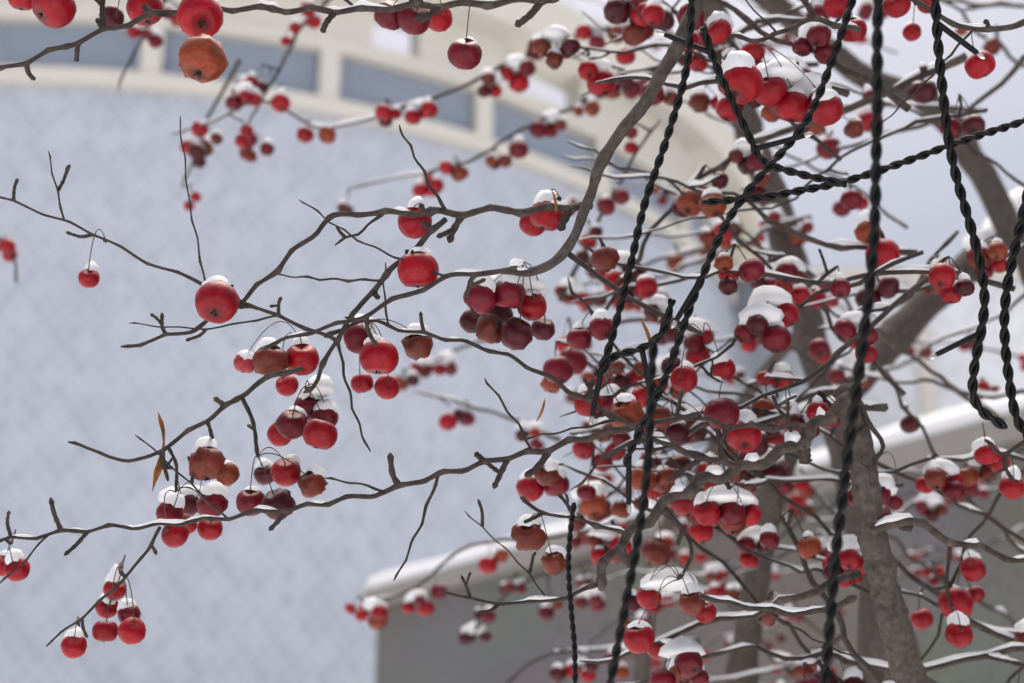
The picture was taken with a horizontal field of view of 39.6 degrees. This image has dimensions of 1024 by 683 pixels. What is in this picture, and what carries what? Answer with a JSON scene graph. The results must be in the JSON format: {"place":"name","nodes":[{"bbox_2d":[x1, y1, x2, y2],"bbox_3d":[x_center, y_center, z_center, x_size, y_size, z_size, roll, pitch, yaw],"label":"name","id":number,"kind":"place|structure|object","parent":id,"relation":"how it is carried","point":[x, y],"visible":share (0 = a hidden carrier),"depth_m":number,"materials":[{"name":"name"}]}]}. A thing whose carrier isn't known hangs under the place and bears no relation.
{"place":"outdoors","nodes":[
{"label":"outdoors","id":0,"kind":"place"},
{"bbox_2d":[0,85,736,682],"bbox_3d":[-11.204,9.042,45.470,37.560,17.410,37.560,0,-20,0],"label":"wall","id":1,"kind":"structure","parent":0,"point":[260,597],"depth_m":29.79,"materials":[{"name":"grey paint"}]},
{"bbox_2d":[0,22,719,258],"bbox_3d":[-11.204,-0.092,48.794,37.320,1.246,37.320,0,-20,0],"label":"hall windows","id":2,"kind":"structure","parent":1,"relation":"in","point":[383,87],"depth_m":32.78,"materials":[{"name":"glass"}]},
{"bbox_2d":[0,0,759,303],"bbox_3d":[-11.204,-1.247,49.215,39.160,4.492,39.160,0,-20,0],"label":"cream hall trim","id":3,"kind":"structure","parent":1,"relation":"attached to","point":[332,39],"depth_m":34.13,"materials":[{"name":"beige paint"}]},
{"bbox_2d":[33,0,1023,267],"label":"sky","id":4,"kind":"structure","parent":0,"point":[849,214],"materials":[{"name":"white"}]},
{"bbox_2d":[555,0,736,140],"bbox_3d":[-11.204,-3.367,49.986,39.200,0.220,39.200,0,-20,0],"label":"snow","id":5,"kind":"structure","parent":0,"point":[603,23],"depth_m":36.80,"materials":[{"name":"white snow"}]},
{"bbox_2d":[364,391,1023,589],"bbox_3d":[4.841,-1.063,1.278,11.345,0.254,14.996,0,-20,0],"label":"snow on roof edge","id":6,"kind":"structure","parent":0,"point":[948,419],"depth_m":5.55,"materials":[{"name":"white snow"}]},
{"bbox_2d":[732,280,1023,470],"bbox_3d":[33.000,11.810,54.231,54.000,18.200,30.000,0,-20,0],"label":"building wall","id":7,"kind":"structure","parent":0,"point":[840,335],"depth_m":42.59,"materials":[{"name":"grey paint"}]},
{"bbox_2d":[732,268,1000,415],"bbox_3d":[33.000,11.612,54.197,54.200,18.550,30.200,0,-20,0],"label":"hall wing trim","id":8,"kind":"structure","parent":7,"relation":"attached to","point":[923,362],"depth_m":42.31,"materials":[{"name":"beige paint"}]},
{"label":"ground","id":9,"kind":"structure","parent":0,"visible":0},
{"bbox_2d":[0,0,1023,682],"bbox_3d":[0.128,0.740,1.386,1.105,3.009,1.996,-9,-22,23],"label":"crabapple tree branches","id":10,"kind":"object","parent":9,"relation":"on","point":[882,586],"visible":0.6,"depth_m":0.89,"materials":[{"name":"brown plant"}]},
{"bbox_2d":[0,0,1023,682],"bbox_3d":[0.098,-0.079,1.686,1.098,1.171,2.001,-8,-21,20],"label":"berries","id":11,"kind":"object","parent":10,"relation":"attached to","point":[202,54],"visible":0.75,"depth_m":0.93,"materials":[{"name":"red food"}]},
{"bbox_2d":[0,0,1023,682],"bbox_3d":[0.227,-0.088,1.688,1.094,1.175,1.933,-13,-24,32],"label":"snow","id":12,"kind":"structure","parent":10,"relation":"on","point":[742,488],"depth_m":0.98,"materials":[{"name":"white snow"}]},
{"bbox_2d":[570,0,1023,682],"bbox_3d":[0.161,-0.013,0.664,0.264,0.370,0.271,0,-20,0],"label":"fairy light cable","id":13,"kind":"object","parent":10,"relation":"attached to","point":[1008,420],"visible":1,"depth_m":0.72,"materials":[{"name":"black plastic"}]},
{"bbox_2d":[590,32,990,508],"bbox_3d":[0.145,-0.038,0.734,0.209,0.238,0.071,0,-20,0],"label":"fairy lights","id":14,"kind":"object","parent":13,"relation":"attached to","point":[686,325],"visible":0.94,"depth_m":0.74},
{"bbox_2d":[375,446,1023,682],"bbox_3d":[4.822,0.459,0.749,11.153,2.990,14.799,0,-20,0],"label":"stone retaining wall","id":15,"kind":"structure","parent":9,"relation":"on","point":[436,646],"depth_m":5.83,"materials":[{"name":"grey stone"}]},
{"bbox_2d":[362,412,1023,609],"bbox_3d":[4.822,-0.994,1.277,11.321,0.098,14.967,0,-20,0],"label":"retaining wall coping","id":16,"kind":"object","parent":15,"relation":"on","point":[960,442],"visible":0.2,"depth_m":5.98,"materials":[{"name":"grey concrete"}]}
]}

